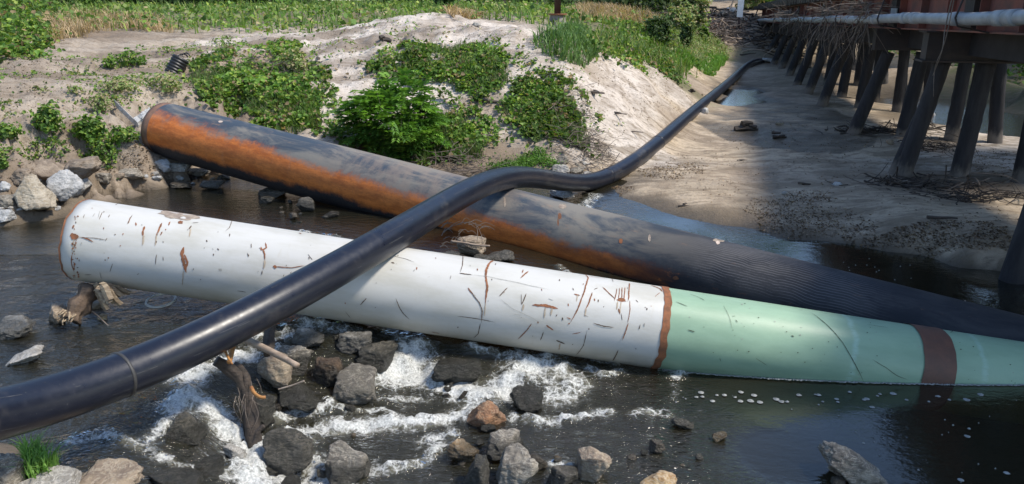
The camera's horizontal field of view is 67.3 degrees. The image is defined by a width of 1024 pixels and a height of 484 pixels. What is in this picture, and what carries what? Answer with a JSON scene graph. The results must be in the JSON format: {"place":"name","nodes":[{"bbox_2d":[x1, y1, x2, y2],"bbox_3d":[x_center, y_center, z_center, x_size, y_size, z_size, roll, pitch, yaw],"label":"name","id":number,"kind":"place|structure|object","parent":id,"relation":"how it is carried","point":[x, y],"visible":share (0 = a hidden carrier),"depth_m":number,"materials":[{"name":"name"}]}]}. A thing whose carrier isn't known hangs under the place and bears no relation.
{"place":"outdoors","nodes":[
{"label":"outdoors","id":0,"kind":"place"},
{"bbox_2d":[279,86,316,133],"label":"weed grass","id":1,"kind":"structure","parent":0,"point":[295,121],"depth_m":14.12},
{"bbox_2d":[0,175,1023,483],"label":"water","id":2,"kind":"structure","parent":0,"point":[410,425],"depth_m":6.42,"materials":[{"name":"grey liquid"}]},
{"bbox_2d":[0,315,35,339],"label":"rock","id":3,"kind":"object","parent":2,"relation":"on","point":[12,327],"visible":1,"depth_m":6.77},
{"bbox_2d":[6,345,43,365],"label":"rock","id":4,"kind":"object","parent":2,"relation":"on","point":[34,352],"visible":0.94,"depth_m":6.30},
{"bbox_2d":[58,282,97,324],"bbox_3d":[-3.943,0.581,7.002,0.236,0.395,0.446,7,19,20],"label":"broken log","id":5,"kind":"object","parent":2,"relation":"on","point":[79,305],"visible":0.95,"depth_m":6.97,"materials":[{"name":"brown wood"}]},
{"bbox_2d":[93,282,131,311],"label":"bark scraps","id":6,"kind":"object","parent":5,"relation":"on","point":[106,293],"visible":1,"depth_m":6.95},
{"bbox_2d":[79,458,144,483],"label":"rock","id":7,"kind":"object","parent":2,"relation":"on","point":[114,471],"visible":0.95,"depth_m":4.84,"materials":[{"name":"stone"}]},
{"bbox_2d":[147,467,203,483],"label":"rock","id":8,"kind":"object","parent":2,"relation":"on","point":[182,475],"visible":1,"depth_m":5.01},
{"bbox_2d":[165,411,208,445],"bbox_3d":[-2.345,1.337,5.517,0.290,0.228,0.249,0,17,0],"label":"rock","id":9,"kind":"object","parent":2,"relation":"on","point":[186,427],"visible":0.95,"depth_m":5.45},
{"bbox_2d":[223,443,246,458],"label":"rock","id":10,"kind":"object","parent":2,"relation":"on","point":[230,450],"visible":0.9,"depth_m":5.50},
{"bbox_2d":[213,356,263,448],"bbox_3d":[-2.026,1.197,5.762,0.378,0.713,0.223,14,22,38],"label":"dead trunk","id":11,"kind":"object","parent":2,"relation":"in","point":[237,374],"visible":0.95,"depth_m":5.74,"materials":[{"name":"wood"}]},
{"bbox_2d":[256,394,275,431],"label":"rock","id":12,"kind":"object","parent":2,"relation":"on","point":[266,411],"visible":0.57,"depth_m":5.94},
{"bbox_2d":[257,351,292,388],"bbox_3d":[-1.945,1.056,6.319,0.289,0.322,0.272,0,17,0],"label":"rock","id":13,"kind":"object","parent":2,"relation":"on","point":[275,372],"visible":0.81,"depth_m":6.21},
{"bbox_2d":[244,338,299,367],"bbox_3d":[-1.814,0.809,5.752,0.687,0.076,0.061,13,22,36],"label":"pale branch","id":14,"kind":"object","parent":13,"relation":"on","point":[270,351],"visible":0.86,"depth_m":5.71,"materials":[{"name":"brown wood"}]},
{"bbox_2d":[262,428,313,475],"bbox_3d":[-1.628,1.510,5.636,0.379,0.319,0.330,0,17,0],"label":"rock","id":15,"kind":"object","parent":2,"relation":"on","point":[288,451],"visible":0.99,"depth_m":5.53,"materials":[{"name":"stone"}]},
{"bbox_2d":[278,345,314,375],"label":"rock","id":16,"kind":"object","parent":2,"relation":"on","point":[301,355],"visible":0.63,"depth_m":6.50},
{"bbox_2d":[277,383,318,411],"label":"rock","id":17,"kind":"object","parent":2,"relation":"on","point":[301,396],"visible":0.95,"depth_m":6.16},
{"bbox_2d":[291,328,324,347],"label":"rock","id":18,"kind":"object","parent":2,"relation":"on","point":[306,337],"visible":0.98,"depth_m":6.79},
{"bbox_2d":[313,357,344,386],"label":"rock","id":19,"kind":"object","parent":2,"relation":"on","point":[326,371],"visible":0.85,"depth_m":6.45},
{"bbox_2d":[325,440,370,483],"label":"rock","id":20,"kind":"object","parent":2,"relation":"on","point":[345,463],"visible":1,"depth_m":5.46,"materials":[{"name":"stone"}]},
{"bbox_2d":[336,331,371,354],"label":"rock","id":21,"kind":"object","parent":2,"relation":"on","point":[349,343],"visible":0.87,"depth_m":6.86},
{"bbox_2d":[332,363,376,404],"bbox_3d":[-1.311,1.208,6.447,0.369,0.316,0.304,0,17,0],"label":"rock","id":22,"kind":"object","parent":2,"relation":"on","point":[354,383],"visible":1,"depth_m":6.37,"materials":[{"name":"stone"}]},
{"bbox_2d":[356,340,397,372],"bbox_3d":[-1.207,1.024,6.911,0.348,0.236,0.312,0,17,0],"label":"rock","id":23,"kind":"object","parent":2,"relation":"on","point":[378,356],"visible":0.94,"depth_m":6.80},
{"bbox_2d":[431,357,481,382],"bbox_3d":[-0.488,1.158,6.831,0.441,0.236,0.362,0,17,0],"label":"rock","id":24,"kind":"object","parent":2,"relation":"on","point":[455,370],"visible":0.98,"depth_m":6.73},
{"bbox_2d":[446,438,478,462],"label":"rock","id":25,"kind":"object","parent":2,"relation":"on","point":[458,449],"visible":0.9,"depth_m":5.65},
{"bbox_2d":[457,235,485,255],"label":"rock","id":26,"kind":"object","parent":2,"relation":"on","point":[467,249],"visible":0.78,"depth_m":9.07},
{"bbox_2d":[464,454,489,483],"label":"rock","id":27,"kind":"object","parent":2,"relation":"on","point":[478,471],"visible":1,"depth_m":5.32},
{"bbox_2d":[467,400,505,426],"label":"rock","id":28,"kind":"object","parent":2,"relation":"on","point":[486,412],"visible":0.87,"depth_m":6.14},
{"bbox_2d":[486,428,521,460],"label":"rock","id":29,"kind":"object","parent":2,"relation":"on","point":[499,440],"visible":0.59,"depth_m":5.68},
{"bbox_2d":[496,443,538,483],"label":"rock","id":30,"kind":"object","parent":2,"relation":"on","point":[518,464],"visible":1,"depth_m":5.31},
{"bbox_2d":[509,385,543,412],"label":"rock","id":31,"kind":"object","parent":2,"relation":"on","point":[527,398],"visible":0.99,"depth_m":6.36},
{"bbox_2d":[547,465,577,483],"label":"rock","id":32,"kind":"object","parent":2,"relation":"on","point":[562,474],"visible":1,"depth_m":5.37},
{"bbox_2d":[577,446,611,481],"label":"rock","id":33,"kind":"object","parent":2,"relation":"on","point":[593,464],"visible":0.98,"depth_m":5.42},
{"bbox_2d":[640,470,676,483],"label":"rock","id":34,"kind":"object","parent":2,"relation":"on","point":[662,477],"visible":1,"depth_m":5.39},
{"bbox_2d":[647,258,1023,482],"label":"foam","id":35,"kind":"object","parent":2,"relation":"on","point":[864,399],"visible":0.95,"depth_m":6.79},
{"bbox_2d":[818,440,887,483],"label":"rock","id":36,"kind":"object","parent":2,"relation":"on","point":[850,466],"visible":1,"depth_m":5.38,"materials":[{"name":"stone"}]},
{"bbox_2d":[0,0,1023,474],"bbox_3d":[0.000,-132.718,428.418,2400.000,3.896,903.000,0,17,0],"label":"ground","id":37,"kind":"structure","parent":0,"point":[784,162],"depth_m":15.27,"materials":[{"name":"sand"}]},
{"bbox_2d":[0,453,26,483],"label":"rock","id":38,"kind":"object","parent":37,"relation":"on","point":[10,472],"visible":0.97,"depth_m":4.58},
{"bbox_2d":[0,121,29,138],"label":"weed","id":39,"kind":"object","parent":37,"relation":"on","point":[5,129],"visible":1,"depth_m":11.35,"materials":[{"name":"green plant"}]},
{"bbox_2d":[0,0,67,31],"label":"hill creeper","id":40,"kind":"object","parent":37,"relation":"on","point":[18,16],"visible":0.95,"depth_m":21.75,"materials":[{"name":"green plant"}]},
{"bbox_2d":[13,174,56,210],"bbox_3d":[-6.386,-0.663,10.346,0.502,0.482,0.502,0,17,0],"label":"rock","id":41,"kind":"object","parent":37,"relation":"on","point":[32,193],"visible":1,"depth_m":10.21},
{"bbox_2d":[0,21,77,62],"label":"hill creeper","id":42,"kind":"object","parent":37,"relation":"on","point":[14,43],"visible":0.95,"depth_m":16.81,"materials":[{"name":"green plant"}]},
{"bbox_2d":[9,430,70,479],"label":"corner grass","id":43,"kind":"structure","parent":37,"relation":"on","point":[36,457],"depth_m":4.74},
{"bbox_2d":[29,99,65,133],"bbox_3d":[-7.126,-1.925,11.804,0.523,0.544,0.411,-6,18,-18],"label":"shrub","id":44,"kind":"object","parent":37,"relation":"on","point":[46,119],"visible":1,"depth_m":11.73,"materials":[{"name":"green plant"}]},
{"bbox_2d":[31,159,64,180],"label":"rock","id":45,"kind":"object","parent":37,"relation":"on","point":[45,169],"visible":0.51,"depth_m":11.05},
{"bbox_2d":[18,465,81,483],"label":"rock","id":46,"kind":"object","parent":37,"relation":"on","point":[59,474],"visible":0.95,"depth_m":4.67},
{"bbox_2d":[46,169,84,201],"bbox_3d":[-6.219,-0.791,10.710,0.481,0.427,0.398,0,17,0],"label":"rock","id":47,"kind":"object","parent":37,"relation":"on","point":[65,185],"visible":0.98,"depth_m":10.64,"materials":[{"name":"white stone"}]},
{"bbox_2d":[0,125,139,181],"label":"plain weeds","id":48,"kind":"object","parent":37,"relation":"on","point":[54,141],"visible":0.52,"depth_m":11.63,"materials":[{"name":"green plant"}]},
{"bbox_2d":[63,156,101,178],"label":"rock","id":49,"kind":"object","parent":37,"relation":"on","point":[85,167],"visible":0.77,"depth_m":11.06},
{"bbox_2d":[67,112,107,140],"bbox_3d":[-6.688,-1.799,12.117,0.570,0.476,0.482,-10,20,-29],"label":"weed","id":50,"kind":"object","parent":37,"relation":"on","point":[93,126],"visible":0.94,"depth_m":12.04,"materials":[{"name":"green plant"}]},
{"bbox_2d":[78,131,120,163],"bbox_3d":[-6.456,-1.480,12.078,0.567,0.558,0.502,7,19,22],"label":"weed","id":51,"kind":"object","parent":37,"relation":"on","point":[97,147],"visible":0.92,"depth_m":12.02,"materials":[{"name":"green plant"}]},
{"bbox_2d":[87,92,113,112],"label":"weed","id":52,"kind":"object","parent":37,"relation":"on","point":[101,105],"visible":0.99,"depth_m":12.90,"materials":[{"name":"green plant"}]},
{"bbox_2d":[40,6,179,42],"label":"dry grass","id":53,"kind":"structure","parent":37,"relation":"on","point":[79,27],"depth_m":22.34,"materials":[{"name":"plant"}]},
{"bbox_2d":[97,76,145,90],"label":"weed","id":54,"kind":"object","parent":37,"relation":"on","point":[126,85],"visible":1,"depth_m":13.59,"materials":[{"name":"green plant"}]},
{"bbox_2d":[106,125,139,144],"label":"weed","id":55,"kind":"object","parent":37,"relation":"on","point":[127,133],"visible":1,"depth_m":12.16,"materials":[{"name":"green plant"}]},
{"bbox_2d":[113,47,150,65],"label":"weed","id":56,"kind":"object","parent":37,"relation":"on","point":[133,59],"visible":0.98,"depth_m":15.87,"materials":[{"name":"green plant"}]},
{"bbox_2d":[0,35,266,153],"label":"plain weeds","id":57,"kind":"object","parent":37,"relation":"on","point":[141,75],"visible":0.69,"depth_m":14.74,"materials":[{"name":"green plant"}]},
{"bbox_2d":[143,72,184,92],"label":"weed","id":58,"kind":"object","parent":37,"relation":"on","point":[165,81],"visible":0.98,"depth_m":14.05,"materials":[{"name":"green plant"}]},
{"bbox_2d":[164,52,189,72],"bbox_3d":[-6.972,-3.655,16.034,0.558,0.551,0.362,-13,21,-35],"label":"corrugated tube","id":59,"kind":"object","parent":37,"relation":"on","point":[176,63],"visible":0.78,"depth_m":15.88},
{"bbox_2d":[194,454,224,478],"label":"rock","id":60,"kind":"object","parent":37,"relation":"on","point":[211,466],"visible":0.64,"depth_m":5.29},
{"bbox_2d":[171,62,341,130],"bbox_3d":[-4.950,-2.758,14.889,2.926,1.166,3.373,-8,19,-25],"label":"vine patch","id":61,"kind":"object","parent":37,"relation":"on","point":[274,82],"visible":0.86,"depth_m":14.77,"materials":[{"name":"green plant"}]},
{"bbox_2d":[188,63,325,129],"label":"weed grass","id":62,"kind":"structure","parent":37,"relation":"on","point":[201,74],"depth_m":14.58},
{"bbox_2d":[178,33,349,81],"bbox_3d":[-5.200,-3.859,16.455,3.553,1.045,3.161,13,21,35],"label":"vine patch","id":63,"kind":"object","parent":37,"relation":"on","point":[222,53],"visible":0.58,"depth_m":16.57,"materials":[{"name":"green plant"}]},
{"bbox_2d":[277,44,309,72],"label":"weed","id":64,"kind":"object","parent":37,"relation":"on","point":[298,65],"visible":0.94,"depth_m":16.30,"materials":[{"name":"green plant"}]},
{"bbox_2d":[310,78,346,138],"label":"vine patch","id":65,"kind":"object","parent":37,"relation":"on","point":[333,105],"visible":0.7,"depth_m":14.73,"materials":[{"name":"green plant"}]},
{"bbox_2d":[0,21,691,188],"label":"dune litter","id":66,"kind":"object","parent":37,"relation":"on","point":[206,101],"visible":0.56,"depth_m":14.36,"materials":[{"name":"brown plant"}]},
{"bbox_2d":[1,0,716,77],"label":"field grass","id":67,"kind":"structure","parent":37,"relation":"on","point":[334,14],"depth_m":27.53,"materials":[{"name":"plant"}]},
{"bbox_2d":[50,0,677,13],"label":"undergrowth","id":68,"kind":"object","parent":37,"relation":"on","point":[651,5],"visible":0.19,"depth_m":43.27,"materials":[{"name":"green plant"}]},
{"bbox_2d":[0,58,764,440],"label":"black plastic pipe","id":69,"kind":"object","parent":37,"relation":"on","point":[34,404],"visible":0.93,"depth_m":5.67,"materials":[{"name":"plastic"}]},
{"bbox_2d":[324,67,454,161],"bbox_3d":[-2.112,-2.073,13.675,2.036,2.015,1.840,10,20,29],"label":"feathery bush","id":70,"kind":"object","parent":37,"relation":"on","point":[411,127],"visible":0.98,"depth_m":13.30,"materials":[{"name":"green plant"}]},
{"bbox_2d":[326,124,468,165],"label":"vine patch","id":71,"kind":"object","parent":37,"relation":"on","point":[331,132],"visible":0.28,"depth_m":13.82,"materials":[{"name":"green plant"}]},
{"bbox_2d":[194,11,623,165],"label":"dune weeds","id":72,"kind":"object","parent":37,"relation":"on","point":[327,44],"visible":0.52,"depth_m":17.56,"materials":[{"name":"green plant"}]},
{"bbox_2d":[346,34,521,99],"bbox_3d":[-1.494,-3.783,16.447,3.731,1.161,2.435,5,18,15],"label":"vine patch","id":73,"kind":"object","parent":37,"relation":"on","point":[387,62],"visible":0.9,"depth_m":16.19,"materials":[{"name":"green plant"}]},
{"bbox_2d":[380,137,512,176],"bbox_3d":[-1.000,-1.487,13.468,2.777,0.830,1.612,0,17,0],"label":"brush pile","id":74,"kind":"object","parent":37,"relation":"on","point":[474,170],"visible":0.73,"depth_m":13.45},
{"bbox_2d":[384,37,511,91],"bbox_3d":[-1.331,-3.749,16.166,2.098,1.053,2.690,-11,21,-32],"label":"bush","id":75,"kind":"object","parent":37,"relation":"on","point":[456,46],"depth_m":16.21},
{"bbox_2d":[411,106,486,166],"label":"weed grass","id":76,"kind":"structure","parent":37,"relation":"on","point":[476,150],"depth_m":13.90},
{"bbox_2d":[357,36,559,78],"bbox_3d":[-0.999,-4.050,16.799,4.515,0.842,1.999,5,18,17],"label":"vine patch","id":77,"kind":"object","parent":37,"relation":"on","point":[385,50],"visible":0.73,"depth_m":16.76,"materials":[{"name":"green plant"}]},
{"bbox_2d":[431,2,491,19],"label":"dry grass","id":78,"kind":"structure","parent":37,"relation":"on","point":[453,12],"depth_m":20.37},
{"bbox_2d":[426,78,523,164],"bbox_3d":[-0.824,-2.306,14.501,2.091,1.273,2.911,0,17,0],"label":"vine patch","id":79,"kind":"object","parent":37,"relation":"on","point":[480,120],"visible":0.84,"depth_m":14.40,"materials":[{"name":"green plant"}]},
{"bbox_2d":[461,135,562,169],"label":"weeds","id":80,"kind":"object","parent":37,"relation":"on","point":[522,160],"visible":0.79,"depth_m":13.84,"materials":[{"name":"green plant"}]},
{"bbox_2d":[477,64,601,158],"bbox_3d":[0.673,-2.450,14.880,2.698,1.796,2.378,0,17,0],"label":"vine patch","id":81,"kind":"object","parent":37,"relation":"on","point":[533,132],"visible":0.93,"depth_m":14.82,"materials":[{"name":"green plant"}]},
{"bbox_2d":[58,199,1023,384],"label":"coated steel pipe","id":82,"kind":"object","parent":37,"relation":"on","point":[431,292],"visible":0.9,"depth_m":6.86,"materials":[{"name":"metal"}]},
{"bbox_2d":[501,65,583,123],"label":"vine patch","id":83,"kind":"object","parent":37,"relation":"on","point":[517,86],"visible":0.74,"depth_m":15.46,"materials":[{"name":"green plant"}]},
{"bbox_2d":[500,88,593,149],"bbox_3d":[0.709,-2.377,14.783,1.415,1.086,1.913,-11,20,-31],"label":"bush","id":84,"kind":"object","parent":37,"relation":"on","point":[507,110],"depth_m":14.68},
{"bbox_2d":[515,52,602,127],"bbox_3d":[0.997,-3.140,15.749,1.311,1.358,2.588,-7,19,-21],"label":"vine patch","id":85,"kind":"object","parent":37,"relation":"on","point":[561,80],"visible":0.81,"depth_m":15.70,"materials":[{"name":"green plant"}]},
{"bbox_2d":[527,18,600,68],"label":"broad grass","id":86,"kind":"structure","parent":37,"relation":"on","point":[562,34],"depth_m":16.86,"materials":[{"name":"plant"}]},
{"bbox_2d":[540,98,622,172],"bbox_3d":[1.437,-1.983,14.355,1.856,1.248,1.720,0,17,0],"label":"bush","id":87,"kind":"object","parent":37,"relation":"on","point":[577,145],"visible":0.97,"depth_m":14.27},
{"bbox_2d":[141,103,1023,341],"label":"rusted steel pipe","id":88,"kind":"object","parent":37,"relation":"on","point":[364,181],"visible":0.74,"depth_m":9.52,"materials":[{"name":"metal"}]},
{"bbox_2d":[564,0,666,23],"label":"dry grass","id":89,"kind":"structure","parent":37,"relation":"on","point":[592,8],"depth_m":35.08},
{"bbox_2d":[564,18,702,95],"bbox_3d":[4.862,-6.538,26.270,3.685,2.208,20.284,5,18,15],"label":"vine patch","id":90,"kind":"object","parent":37,"relation":"on","point":[608,49],"visible":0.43,"depth_m":20.88,"materials":[{"name":"green plant"}]},
{"bbox_2d":[581,14,727,79],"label":"slope grass","id":91,"kind":"structure","parent":37,"relation":"on","point":[679,70],"depth_m":24.47,"materials":[{"name":"plant"}]},
{"bbox_2d":[640,14,673,41],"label":"shrub","id":92,"kind":"object","parent":37,"relation":"on","point":[660,25],"visible":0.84,"depth_m":26.70,"materials":[{"name":"green plant"}]},
{"bbox_2d":[662,0,695,31],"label":"shrub","id":93,"kind":"object","parent":37,"relation":"on","point":[679,16],"visible":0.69,"depth_m":35.52,"materials":[{"name":"green plant"}]},
{"bbox_2d":[678,18,696,46],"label":"shrub","id":94,"kind":"object","parent":37,"relation":"on","point":[684,34],"visible":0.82,"depth_m":33.58,"materials":[{"name":"green plant"}]},
{"bbox_2d":[661,0,715,28],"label":"shrub","id":95,"kind":"object","parent":37,"relation":"on","point":[697,8],"visible":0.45,"depth_m":39.35,"materials":[{"name":"green plant"}]},
{"bbox_2d":[659,11,733,76],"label":"bank herbs","id":96,"kind":"object","parent":37,"relation":"on","point":[716,49],"visible":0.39,"depth_m":33.70,"materials":[{"name":"green plant"}]},
{"bbox_2d":[672,47,728,75],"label":"bank grass","id":97,"kind":"structure","parent":37,"relation":"on","point":[716,64],"depth_m":30.36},
{"bbox_2d":[648,5,818,58],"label":"brush pile","id":98,"kind":"object","parent":37,"relation":"on","point":[729,36],"visible":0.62,"depth_m":40.80,"materials":[{"name":"brown wood"}]},
{"bbox_2d":[706,0,761,22],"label":"brush pile","id":99,"kind":"object","parent":37,"relation":"on","point":[721,15],"visible":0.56,"depth_m":46.40,"materials":[{"name":"brown wood"}]},
{"bbox_2d":[701,9,775,37],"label":"brush pile","id":100,"kind":"object","parent":37,"relation":"on","point":[735,25],"visible":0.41,"depth_m":44.33,"materials":[{"name":"brown plant"}]},
{"bbox_2d":[714,89,766,105],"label":"puddle water","id":101,"kind":"structure","parent":37,"relation":"on","point":[739,97],"depth_m":24.45,"materials":[{"name":"blue liquid"}]},
{"bbox_2d":[612,100,1017,257],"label":"bark litter","id":102,"kind":"object","parent":37,"relation":"on","point":[814,214],"visible":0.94,"depth_m":11.29,"materials":[{"name":"brown plant"}]},
{"bbox_2d":[815,120,937,137],"bbox_3d":[8.461,-2.671,17.813,2.815,0.332,1.752,0,17,0],"label":"brush pile","id":103,"kind":"object","parent":37,"relation":"on","point":[870,129],"visible":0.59,"depth_m":17.78,"materials":[{"name":"brown plant"}]},
{"bbox_2d":[753,0,1023,284],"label":"trestle bridge","id":104,"kind":"structure","parent":37,"relation":"on","point":[994,52],"depth_m":16.47,"materials":[{"name":"wood"}]},
{"bbox_2d":[757,0,1023,33],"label":"utility conduit","id":105,"kind":"object","parent":104,"relation":"hanging from","point":[1010,17],"visible":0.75,"depth_m":11.62,"materials":[{"name":"metal"}]},
{"bbox_2d":[761,2,816,32],"bbox_3d":[10.799,-8.912,30.326,1.826,1.360,17.331,4,18,12],"label":"branch tangle","id":106,"kind":"object","parent":105,"relation":"on","point":[780,13],"visible":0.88,"depth_m":29.57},
{"bbox_2d":[772,13,824,54],"bbox_3d":[10.199,-7.673,28.005,0.767,1.283,14.101,4,18,12],"label":"branch tangle","id":107,"kind":"object","parent":105,"relation":"hanging from","point":[796,24],"visible":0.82,"depth_m":26.23,"materials":[{"name":"brown plant"}]},
{"bbox_2d":[802,0,848,48],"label":"branch tangle","id":108,"kind":"object","parent":105,"relation":"on","point":[826,12],"visible":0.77,"depth_m":20.90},
{"bbox_2d":[803,16,854,68],"bbox_3d":[8.487,-5.306,20.453,1.022,1.434,3.455,0,17,0],"label":"branch tangle","id":109,"kind":"object","parent":105,"relation":"hanging from","point":[829,29],"visible":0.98,"depth_m":20.08,"materials":[{"name":"brown plant"}]},
{"bbox_2d":[831,14,869,72],"bbox_3d":[7.636,-4.464,17.263,0.892,1.274,1.729,11,20,31],"label":"branch tangle","id":110,"kind":"object","parent":105,"relation":"hanging from","point":[859,29],"visible":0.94,"depth_m":16.95,"materials":[{"name":"brown plant"}]},
{"bbox_2d":[809,0,899,52],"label":"branch tangle","id":111,"kind":"object","parent":105,"relation":"attached to","point":[865,9],"visible":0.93,"depth_m":16.46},
{"bbox_2d":[825,162,1020,193],"bbox_3d":[7.174,-1.148,13.490,3.262,0.391,1.353,0,17,0],"label":"brush pile","id":112,"kind":"object","parent":37,"relation":"on","point":[919,182],"visible":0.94,"depth_m":13.44,"materials":[{"name":"brown plant"}]},
{"bbox_2d":[880,132,1009,156],"bbox_3d":[8.863,-2.036,15.802,1.941,0.390,1.826,-6,18,-18],"label":"brush pile","id":113,"kind":"object","parent":37,"relation":"on","point":[935,147],"visible":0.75,"depth_m":15.78,"materials":[{"name":"brown plant"}]},
{"bbox_2d":[898,180,1023,205],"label":"brush pile","id":114,"kind":"object","parent":37,"relation":"on","point":[961,196],"visible":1,"depth_m":12.31,"materials":[{"name":"brown plant"}]},
{"bbox_2d":[880,85,1023,139],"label":"river water","id":115,"kind":"structure","parent":0,"point":[1012,124],"depth_m":21.45,"materials":[{"name":"grey liquid"}]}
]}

